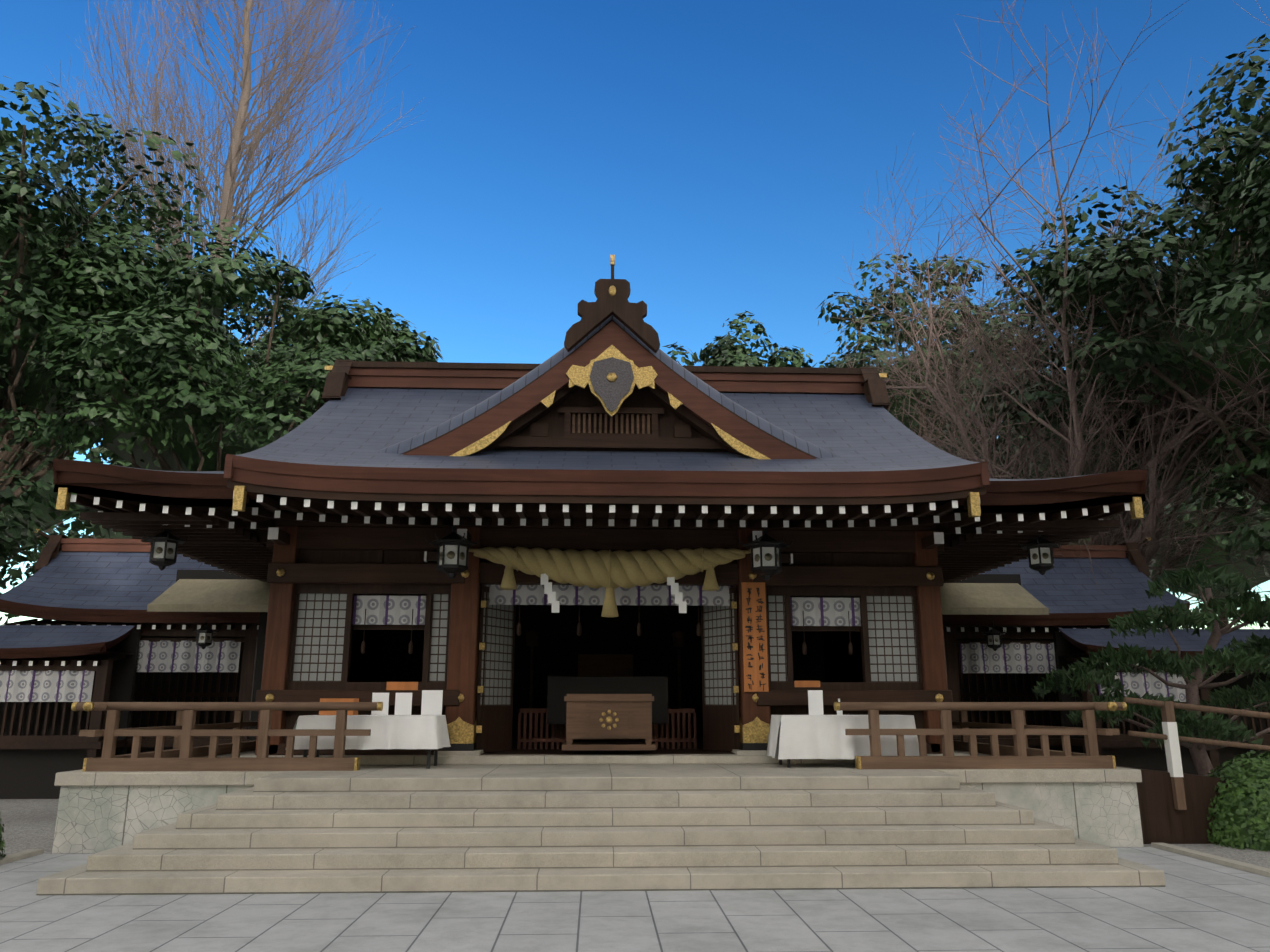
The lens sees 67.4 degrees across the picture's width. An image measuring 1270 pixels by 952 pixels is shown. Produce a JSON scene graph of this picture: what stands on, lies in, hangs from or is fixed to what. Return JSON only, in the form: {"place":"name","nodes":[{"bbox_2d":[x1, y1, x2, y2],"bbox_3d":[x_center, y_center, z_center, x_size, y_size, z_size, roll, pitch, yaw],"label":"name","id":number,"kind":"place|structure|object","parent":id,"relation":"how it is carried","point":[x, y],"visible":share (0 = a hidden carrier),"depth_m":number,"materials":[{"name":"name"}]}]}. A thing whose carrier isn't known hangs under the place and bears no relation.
{"place":"outdoors","nodes":[
{"label":"outdoors","id":0,"kind":"place"},
{"bbox_2d":[0,400,121,578],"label":"tree foliage","id":1,"kind":"object","parent":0,"point":[77,523],"depth_m":46.62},
{"bbox_2d":[0,559,259,623],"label":"roof eave","id":2,"kind":"object","parent":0,"point":[82,614],"visible":0.56,"depth_m":17.29,"materials":[{"name":"wood"}]},
{"bbox_2d":[0,76,313,511],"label":"tree","id":3,"kind":"object","parent":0,"point":[86,265],"depth_m":24.33,"materials":[{"name":"plant"}]},
{"bbox_2d":[72,495,275,579],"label":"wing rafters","id":4,"kind":"object","parent":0,"point":[251,561],"visible":0.67,"depth_m":12.32,"materials":[{"name":"wood"}]},
{"bbox_2d":[53,485,260,506],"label":"wing rafter boards","id":5,"kind":"object","parent":4,"relation":"on","point":[152,499],"visible":0.73,"depth_m":11.23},
{"bbox_2d":[53,459,260,499],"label":"wing roof fascia","id":6,"kind":"structure","parent":5,"relation":"on","point":[200,486],"depth_m":11.22,"materials":[{"name":"wood"}]},
{"bbox_2d":[126,739,252,746],"bbox_3d":[-9.195,5.209,18.831,4.850,0.120,3.700,1,-13,-2],"label":"side hall deck","id":7,"kind":"object","parent":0,"point":[152,743],"visible":0.08,"depth_m":17.07,"materials":[{"name":"brown wood"}]},
{"bbox_2d":[130,644,243,728],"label":"hall bars","id":8,"kind":"object","parent":7,"relation":"on","point":[183,694],"visible":0.15,"depth_m":18.51,"materials":[{"name":"brown wood"}]},
{"bbox_2d":[132,637,243,728],"bbox_3d":[-9.215,4.265,19.570,5.050,2.060,0.100,1,-13,-2],"label":"side hall","id":9,"kind":"object","parent":7,"relation":"on","point":[187,699],"visible":0.07,"depth_m":19.50,"materials":[{"name":"black"}]},
{"bbox_2d":[0,248,409,470],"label":"tree","id":10,"kind":"object","parent":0,"point":[251,413],"depth_m":22.02,"materials":[{"name":"plant"}]},
{"bbox_2d":[319,681,842,714],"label":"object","id":11,"kind":"object","parent":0,"point":[431,704],"depth_m":11.66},
{"bbox_2d":[255,526,947,754],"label":"pillars","id":12,"kind":"structure","parent":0,"point":[464,642],"depth_m":12.39,"materials":[{"name":"wood"}]},
{"bbox_2d":[284,550,923,742],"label":"hall wall panels","id":13,"kind":"object","parent":12,"relation":"attached to","point":[417,557],"visible":0.33,"depth_m":12.69,"materials":[{"name":"wood"}]},
{"bbox_2d":[256,526,952,754],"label":"horizontal beams","id":14,"kind":"structure","parent":12,"relation":"attached to","point":[577,539],"depth_m":12.66,"materials":[{"name":"wood"}]},
{"bbox_2d":[260,514,950,533],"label":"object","id":15,"kind":"object","parent":12,"relation":"on","point":[599,522],"visible":0.14,"depth_m":12.76,"materials":[{"name":"wood"}]},
{"bbox_2d":[349,594,862,737],"bbox_3d":[-0.464,2.880,15.581,8.560,2.940,5.800,1,-13,-2],"label":"hall interior","id":16,"kind":"object","parent":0,"point":[562,645],"depth_m":18.43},
{"bbox_2d":[481,737,733,754],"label":"hall floor","id":17,"kind":"structure","parent":0,"point":[560,751],"depth_m":13.05,"materials":[{"name":"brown wood"}]},
{"bbox_2d":[526,630,685,739],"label":"interior furnishings","id":18,"kind":"object","parent":17,"relation":"on","point":[605,665],"visible":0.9,"depth_m":17.16,"materials":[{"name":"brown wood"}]},
{"bbox_2d":[349,594,862,681],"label":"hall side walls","id":19,"kind":"structure","parent":17,"relation":"on","point":[843,658],"depth_m":17.20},
{"bbox_2d":[101,463,295,512],"bbox_3d":[-5.774,0.456,14.788,2.420,0.726,7.200,1,-13,-2],"label":"roof edge","id":20,"kind":"object","parent":19,"relation":"on","point":[216,472],"visible":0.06,"depth_m":12.13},
{"bbox_2d":[147,579,269,611],"bbox_3d":[-7.316,2.117,16.951,2.100,0.700,1.140,1,-13,-2],"label":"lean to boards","id":21,"kind":"object","parent":20,"relation":"attached to","point":[214,595],"visible":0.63,"depth_m":16.73,"materials":[{"name":"beige wood"}]},
{"bbox_2d":[287,584,922,689],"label":"window frames","id":22,"kind":"structure","parent":19,"relation":"attached to","point":[428,591],"depth_m":12.54,"materials":[{"name":"wood"}]},
{"bbox_2d":[352,595,860,625],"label":"window curtains","id":23,"kind":"object","parent":22,"relation":"hanging from","point":[388,610],"depth_m":12.61,"materials":[{"name":"fabric"}]},
{"bbox_2d":[268,527,943,564],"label":"bracket arm ends","id":24,"kind":"object","parent":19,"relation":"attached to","point":[273,532],"visible":0.77,"depth_m":12.32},
{"bbox_2d":[141,525,1061,650],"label":"hanging lanterns","id":25,"kind":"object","parent":24,"relation":"hanging from","point":[452,571],"depth_m":12.13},
{"bbox_2d":[246,495,967,527],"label":"rafters","id":26,"kind":"object","parent":19,"relation":"on","point":[431,512],"visible":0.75,"depth_m":11.69,"materials":[{"name":"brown wood"}]},
{"bbox_2d":[233,491,960,526],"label":"rafter ends","id":27,"kind":"object","parent":26,"relation":"attached to","point":[542,507],"visible":0.92,"depth_m":11.24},
{"bbox_2d":[227,480,985,518],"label":"rafter boards","id":28,"kind":"object","parent":26,"relation":"on","point":[601,499],"visible":0.71,"depth_m":11.12,"materials":[{"name":"wood"}]},
{"bbox_2d":[223,454,989,496],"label":"roof fascia","id":29,"kind":"structure","parent":28,"relation":"on","point":[355,479],"depth_m":11.04,"materials":[{"name":"red wood"}]},
{"bbox_2d":[237,388,979,471],"bbox_3d":[-0.440,-0.236,15.709,8.840,2.500,9.000,1,-13,-2],"label":"roof","id":30,"kind":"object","parent":29,"relation":"attached to","point":[360,427],"visible":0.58,"depth_m":13.08,"materials":[{"name":"metal"}]},
{"bbox_2d":[322,360,889,408],"bbox_3d":[-0.439,-1.414,15.985,9.040,0.880,1.510,1,-13,-2],"label":"ridge cap and ends","id":31,"kind":"object","parent":30,"relation":"on","point":[339,377],"visible":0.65,"depth_m":15.78,"materials":[{"name":"brown wood"}]},
{"bbox_2d":[348,368,864,393],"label":"ridge boards","id":32,"kind":"object","parent":30,"relation":"on","point":[415,378],"depth_m":15.83,"materials":[{"name":"red wood"}]},
{"bbox_2d":[379,315,839,457],"bbox_3d":[-0.373,-0.773,14.142,6.700,2.442,3.300,1,-13,-2],"label":"gable roof edge","id":33,"kind":"object","parent":30,"relation":"on","point":[408,444],"visible":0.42,"depth_m":12.55,"materials":[{"name":"metal"}]},
{"bbox_2d":[401,319,816,458],"bbox_3d":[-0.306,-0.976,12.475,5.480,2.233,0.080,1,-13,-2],"label":"gable bargeboards","id":34,"kind":"object","parent":33,"relation":"attached to","point":[691,398],"visible":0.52,"depth_m":12.44,"materials":[{"name":"wood"}]},
{"bbox_2d":[450,345,769,458],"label":"gable gold ornaments","id":35,"kind":"object","parent":34,"relation":"attached to","point":[579,376],"visible":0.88,"depth_m":12.44},
{"bbox_2d":[590,357,633,411],"bbox_3d":[-0.303,-1.188,12.454,0.580,0.750,0.070,1,-13,-2],"label":"gable ornament","id":36,"kind":"object","parent":35,"relation":"attached to","point":[611,394],"visible":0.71,"depth_m":12.43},
{"bbox_2d":[564,264,659,352],"bbox_3d":[-0.365,-1.871,14.199,1.260,1.240,3.300,1,-13,-2],"label":"ridge-end ornament","id":37,"kind":"object","parent":33,"relation":"attached to","point":[621,308],"visible":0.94,"depth_m":12.57,"materials":[{"name":"brown wood"}]},
{"bbox_2d":[261,493,952,511],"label":"roof soffit","id":38,"kind":"structure","parent":28,"relation":"on","point":[595,506],"depth_m":12.00,"materials":[{"name":"brown wood"}]},
{"bbox_2d":[547,677,667,723],"bbox_3d":[-0.382,3.164,13.433,1.700,0.650,0.050,1,-13,-2],"label":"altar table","id":39,"kind":"object","parent":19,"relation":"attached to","point":[559,688],"visible":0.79,"depth_m":13.44,"materials":[{"name":"black"}]},
{"bbox_2d":[476,585,739,751],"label":"door frames","id":40,"kind":"structure","parent":19,"relation":"attached to","point":[719,723],"depth_m":12.70,"materials":[{"name":"wood"}]},
{"bbox_2d":[481,585,735,605],"bbox_3d":[-0.345,1.609,12.864,3.440,0.270,0.024,1,-13,-2],"label":"bay curtain","id":41,"kind":"object","parent":19,"relation":"attached to","point":[587,595],"visible":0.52,"depth_m":12.86,"materials":[{"name":"fabric"}]},
{"bbox_2d":[473,546,744,616],"bbox_3d":[-0.327,1.380,12.446,3.576,0.923,0.531,1,-13,-2],"label":"shimenawa rope","id":42,"kind":"object","parent":19,"relation":"attached to","point":[609,571],"visible":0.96,"depth_m":12.34,"materials":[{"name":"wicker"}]},
{"bbox_2d":[741,582,768,691],"bbox_3d":[1.568,2.098,12.458,0.310,1.410,0.034,1,-13,-2],"label":"wooden signboard","id":43,"kind":"object","parent":19,"relation":"attached to","point":[754,671],"visible":0.93,"depth_m":12.44,"materials":[{"name":"brown wood"}]},
{"bbox_2d":[921,473,1099,516],"bbox_3d":[4.937,0.556,15.207,2.420,0.726,7.200,1,-13,-2],"label":"roof edge","id":44,"kind":"object","parent":19,"relation":"on","point":[1012,480],"visible":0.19,"depth_m":12.38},
{"bbox_2d":[940,583,1048,614],"bbox_3d":[6.273,2.244,17.483,2.100,0.700,1.140,1,-13,-2],"label":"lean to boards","id":45,"kind":"object","parent":44,"relation":"attached to","point":[987,599],"visible":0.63,"depth_m":17.27,"materials":[{"name":"beige wood"}]},
{"bbox_2d":[517,709,696,748],"bbox_3d":[-0.391,3.601,13.565,2.540,0.560,0.050,1,-13,-2],"label":"fence","id":46,"kind":"object","parent":17,"relation":"on","point":[558,739],"visible":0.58,"depth_m":13.54,"materials":[{"name":"red wood"}]},
{"bbox_2d":[562,694,655,749],"bbox_3d":[-0.341,3.191,12.384,1.180,0.690,0.800,1,-13,-2],"label":"offering box","id":47,"kind":"object","parent":17,"relation":"on","point":[585,711],"visible":0.98,"depth_m":12.04,"materials":[{"name":"brown wood"}]},
{"bbox_2d":[493,384,726,451],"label":"gable wall","id":48,"kind":"structure","parent":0,"point":[554,419],"depth_m":12.75,"materials":[{"name":"wood"}]},
{"bbox_2d":[494,407,726,450],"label":"gable tie beams","id":49,"kind":"structure","parent":48,"relation":"attached to","point":[539,438],"depth_m":12.60,"materials":[{"name":"wood"}]},
{"bbox_2d":[0,799,1269,868],"bbox_3d":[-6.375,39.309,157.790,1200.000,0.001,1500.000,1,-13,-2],"label":"gravel ground","id":50,"kind":"structure","parent":0,"point":[29,824],"depth_m":11.84,"materials":[{"name":"gravel"}]},
{"bbox_2d":[0,504,57,565],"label":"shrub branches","id":51,"kind":"object","parent":50,"relation":"on","point":[1,505],"visible":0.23,"depth_m":21.24,"materials":[{"name":"green plant"}]},
{"bbox_2d":[0,449,95,623],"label":"tree","id":52,"kind":"object","parent":51,"relation":"on","point":[29,541],"visible":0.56,"depth_m":20.43,"materials":[{"name":"green plant"}]},
{"bbox_2d":[0,660,112,757],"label":"building wall","id":53,"kind":"structure","parent":50,"relation":"on","point":[96,720],"depth_m":16.33,"materials":[{"name":"brown wood"}]},
{"bbox_2d":[0,670,94,701],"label":"curtain","id":54,"kind":"object","parent":53,"relation":"attached to","point":[45,686],"visible":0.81,"depth_m":16.38,"materials":[{"name":"fabric"}]},
{"bbox_2d":[34,651,131,658],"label":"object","id":55,"kind":"object","parent":53,"relation":"on","point":[113,654],"visible":0.23,"depth_m":16.86,"materials":[{"name":"brown wood"}]},
{"bbox_2d":[0,626,134,658],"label":"roof fascia","id":56,"kind":"object","parent":55,"relation":"on","point":[59,651],"visible":0.96,"depth_m":16.24,"materials":[{"name":"red wood"}]},
{"bbox_2d":[0,625,133,647],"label":"roof","id":57,"kind":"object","parent":56,"relation":"attached to","point":[21,636],"visible":0.96,"depth_m":16.86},
{"bbox_2d":[0,629,172,798],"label":"gallery wall","id":58,"kind":"structure","parent":50,"relation":"on","point":[27,773],"depth_m":16.95,"materials":[{"name":"black"}]},
{"bbox_2d":[5,623,258,739],"bbox_3d":[-9.131,4.211,17.322,4.860,3.000,0.220,1,-13,-2],"label":"wooden frame","id":59,"kind":"object","parent":50,"relation":"on","point":[250,636],"visible":0.27,"depth_m":17.56,"materials":[{"name":"brown wood"}]},
{"bbox_2d":[0,551,222,609],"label":"roof","id":60,"kind":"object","parent":59,"relation":"on","point":[115,580],"visible":0.46,"depth_m":18.38,"materials":[{"name":"tile"}]},
{"bbox_2d":[136,640,240,671],"bbox_3d":[-8.325,3.318,17.521,2.050,0.570,0.127,1,-13,-2],"label":"curtain","id":61,"kind":"object","parent":59,"relation":"attached to","point":[181,656],"visible":0.79,"depth_m":17.52,"materials":[{"name":"fabric"}]},
{"bbox_2d":[52,785,253,853],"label":"platform body","id":62,"kind":"structure","parent":50,"relation":"on","point":[92,819],"depth_m":10.33,"materials":[{"name":"stone"}]},
{"bbox_2d":[54,750,285,785],"bbox_3d":[-5.298,4.541,15.565,2.428,0.139,10.670,1,-13,-2],"label":"stone platform edge","id":63,"kind":"object","parent":62,"relation":"on","point":[137,778],"visible":0.31,"depth_m":10.38,"materials":[{"name":"stone"}]},
{"bbox_2d":[76,702,1122,770],"bbox_3d":[-0.403,3.671,13.831,11.580,0.747,6.640,1,-13,-2],"label":"railing","id":64,"kind":"object","parent":62,"relation":"on","point":[226,748],"visible":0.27,"depth_m":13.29,"materials":[{"name":"brown wood"}]},
{"bbox_2d":[101,710,1098,757],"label":"railing posts","id":65,"kind":"object","parent":64,"relation":"on","point":[186,721],"visible":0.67,"depth_m":10.97,"materials":[{"name":"brown wood"}]},
{"bbox_2d":[30,0,425,356],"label":"ginkgo tree","id":66,"kind":"object","parent":50,"relation":"on","point":[236,147],"visible":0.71,"depth_m":38.53,"materials":[{"name":"brown plant"}]},
{"bbox_2d":[0,847,1269,951],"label":"forecourt paving","id":67,"kind":"structure","parent":50,"relation":"on","point":[1195,905],"depth_m":7.11,"materials":[{"name":"stone"}]},
{"bbox_2d":[36,763,1165,895],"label":"stone steps","id":68,"kind":"structure","parent":67,"relation":"on","point":[505,828],"depth_m":8.84,"materials":[{"name":"stone"}]},
{"bbox_2d":[285,715,918,759],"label":"table cloths","id":69,"kind":"object","parent":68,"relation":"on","point":[808,737],"visible":0.77,"depth_m":11.15,"materials":[{"name":"fabric"}]},
{"bbox_2d":[240,752,969,764],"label":"stone platform","id":70,"kind":"structure","parent":68,"relation":"on","point":[582,759],"depth_m":11.82,"materials":[{"name":"stone"}]},
{"bbox_2d":[824,0,1269,628],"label":"cherry tree","id":71,"kind":"object","parent":50,"relation":"on","point":[1076,450],"visible":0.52,"depth_m":21.98,"materials":[{"name":"brown plant"}]},
{"bbox_2d":[959,782,1143,846],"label":"platform body","id":72,"kind":"structure","parent":50,"relation":"on","point":[1106,814],"depth_m":10.75,"materials":[{"name":"stone"}]},
{"bbox_2d":[925,750,1141,782],"bbox_3d":[4.326,4.631,15.942,2.428,0.139,10.670,1,-13,-2],"label":"stone ledge","id":73,"kind":"object","parent":72,"relation":"on","point":[1118,774],"visible":0.25,"depth_m":10.77,"materials":[{"name":"stone"}]},
{"bbox_2d":[943,626,1176,737],"bbox_3d":[8.015,4.371,17.994,4.860,3.000,0.220,1,-13,-2],"label":"wooden frame","id":74,"kind":"object","parent":50,"relation":"on","point":[950,643],"visible":0.15,"depth_m":18.13,"materials":[{"name":"brown wood"}]},
{"bbox_2d":[960,643,1055,672],"bbox_3d":[7.212,3.463,18.129,2.050,0.570,0.127,1,-13,-2],"label":"curtain","id":75,"kind":"object","parent":74,"relation":"attached to","point":[1013,658],"visible":0.73,"depth_m":18.12,"materials":[{"name":"fabric"}]},
{"bbox_2d":[1007,632,1269,774],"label":"gallery wall","id":76,"kind":"structure","parent":50,"relation":"on","point":[1151,758],"depth_m":17.74,"materials":[{"name":"black"}]},
{"bbox_3d":[10.484,3.378,17.665,4.950,0.120,1.200,1,-13,-2],"label":"roof soffit","id":77,"kind":"object","parent":76,"relation":"on","visible":0},
{"bbox_2d":[1058,628,1268,660],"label":"roof fascia","id":78,"kind":"object","parent":77,"relation":"on","point":[1087,648],"visible":0.31,"depth_m":16.98,"materials":[{"name":"red wood"}]},
{"bbox_2d":[1059,628,1269,650],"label":"roof","id":79,"kind":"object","parent":78,"relation":"attached to","point":[1186,640],"visible":0.65,"depth_m":17.64,"materials":[{"name":"tile"}]},
{"bbox_2d":[1031,561,1269,748],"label":"pine needles","id":80,"kind":"object","parent":50,"relation":"on","point":[1251,606],"visible":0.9,"depth_m":14.18,"materials":[{"name":"green plant"}]},
{"bbox_2d":[1116,766,1232,843],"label":"ramp deck","id":81,"kind":"structure","parent":50,"relation":"on","point":[1163,819],"depth_m":11.05,"materials":[{"name":"wood"}]},
{"bbox_2d":[1124,697,1269,809],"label":"ramp rails","id":82,"kind":"object","parent":81,"relation":"on","point":[1167,711],"visible":0.84,"depth_m":11.22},
{"bbox_2d":[1081,662,1269,776],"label":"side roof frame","id":83,"kind":"object","parent":50,"relation":"on","point":[1212,754],"visible":0.21,"depth_m":17.04,"materials":[{"name":"brown wood"}]},
{"bbox_2d":[1085,585,1269,775],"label":"pine trunk","id":84,"kind":"object","parent":50,"relation":"on","point":[1201,760],"visible":0.62,"depth_m":14.37,"materials":[{"name":"brown plant"}]},
{"bbox_2d":[1206,750,1269,850],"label":"bush","id":85,"kind":"object","parent":50,"relation":"on","point":[1242,807],"visible":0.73,"depth_m":10.81,"materials":[{"name":"green plant"}]},
{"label":"shrub branches","id":86,"kind":"object","parent":50,"relation":"on","visible":0},
{"bbox_2d":[1176,411,1269,578],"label":"tree","id":87,"kind":"object","parent":86,"relation":"on","point":[1257,462],"visible":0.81,"depth_m":20.51,"materials":[{"name":"green plant"}]},
{"bbox_2d":[0,0,1269,628],"label":"sky","id":88,"kind":"structure","parent":0,"point":[726,154],"materials":[{"name":"blue"}]},
{"bbox_2d":[812,250,1047,453],"bbox_3d":[11.690,0.638,39.771,12.724,20.492,12.069,1,-13,-2],"label":"tree","id":89,"kind":"object","parent":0,"point":[883,317],"depth_m":39.48,"materials":[{"name":"plant"}]},
{"bbox_2d":[953,738,1061,744],"bbox_3d":[7.941,5.369,19.502,4.850,0.120,3.700,1,-13,-2],"label":"side hall deck","id":90,"kind":"object","parent":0,"point":[1031,741],"depth_m":17.67,"materials":[{"name":"brown wood"}]},
{"bbox_2d":[956,639,1057,728],"bbox_3d":[7.921,4.425,20.241,5.050,2.060,0.100,1,-13,-2],"label":"side hall","id":91,"kind":"object","parent":90,"relation":"on","point":[1005,684],"visible":0.07,"depth_m":20.15,"materials":[{"name":"black"}]},
{"bbox_2d":[956,645,1061,728],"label":"hall bars","id":92,"kind":"object","parent":90,"relation":"on","point":[995,695],"visible":0.1,"depth_m":19.14,"materials":[{"name":"brown wood"}]},
{"bbox_2d":[936,504,1126,582],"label":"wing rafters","id":93,"kind":"object","parent":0,"point":[1075,526],"visible":0.71,"depth_m":12.74,"materials":[{"name":"wood"}]},
{"bbox_2d":[953,470,1146,519],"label":"wing roof fascia","id":94,"kind":"structure","parent":93,"relation":"on","point":[1011,493],"depth_m":11.64,"materials":[{"name":"wood"}]},
{"bbox_2d":[942,572,1189,625],"bbox_3d":[7.988,2.250,19.063,5.060,1.624,2.005,1,-13,-2],"label":"roof eave","id":95,"kind":"object","parent":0,"point":[1075,619],"visible":0.35,"depth_m":17.95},
{"bbox_2d":[979,557,1188,612],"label":"roof","id":96,"kind":"structure","parent":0,"point":[1065,585],"depth_m":19.15,"materials":[{"name":"tile"}]},
{"bbox_2d":[1180,414,1269,511],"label":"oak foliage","id":97,"kind":"object","parent":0,"point":[1227,487],"depth_m":30.54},
{"bbox_2d":[930,259,1264,580],"bbox_3d":[13.938,0.650,28.084,11.641,14.976,11.938,1,-13,-2],"label":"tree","id":98,"kind":"object","parent":97,"relation":"attached to","point":[1133,420],"depth_m":26.57,"materials":[{"name":"plant"}]},
{"bbox_2d":[990,33,1269,502],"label":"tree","id":99,"kind":"object","parent":98,"relation":"attached to","point":[1225,300],"depth_m":20.27,"materials":[{"name":"plant"}]},
{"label":"tree branches","id":100,"kind":"object","parent":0,"visible":0},
{"bbox_2d":[662,310,812,366],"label":"tree foliage","id":101,"kind":"object","parent":100,"relation":"on","point":[729,353],"visible":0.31,"depth_m":54.06,"materials":[{"name":"green plant"}]},
{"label":"tree branches","id":102,"kind":"object","parent":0,"visible":0},
{"bbox_2d":[234,306,443,380],"bbox_3d":[-11.242,-3.645,35.450,8.832,6.063,8.363,1,-13,-2],"label":"tree foliage","id":103,"kind":"object","parent":102,"relation":"on","point":[410,349],"visible":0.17,"depth_m":33.61,"materials":[{"name":"green plant"}]},
{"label":"tree branches","id":104,"kind":"object","parent":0,"visible":0},
{"bbox_2d":[981,366,1217,544],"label":"tree foliage","id":105,"kind":"object","parent":104,"relation":"on","point":[1188,514],"depth_m":50.52,"materials":[{"name":"green plant"}]},
{"bbox_2d":[1137,473,1269,628],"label":"tree foliage","id":106,"kind":"object","parent":105,"relation":"hanging from","point":[1230,568],"depth_m":55.57,"materials":[{"name":"plant"}]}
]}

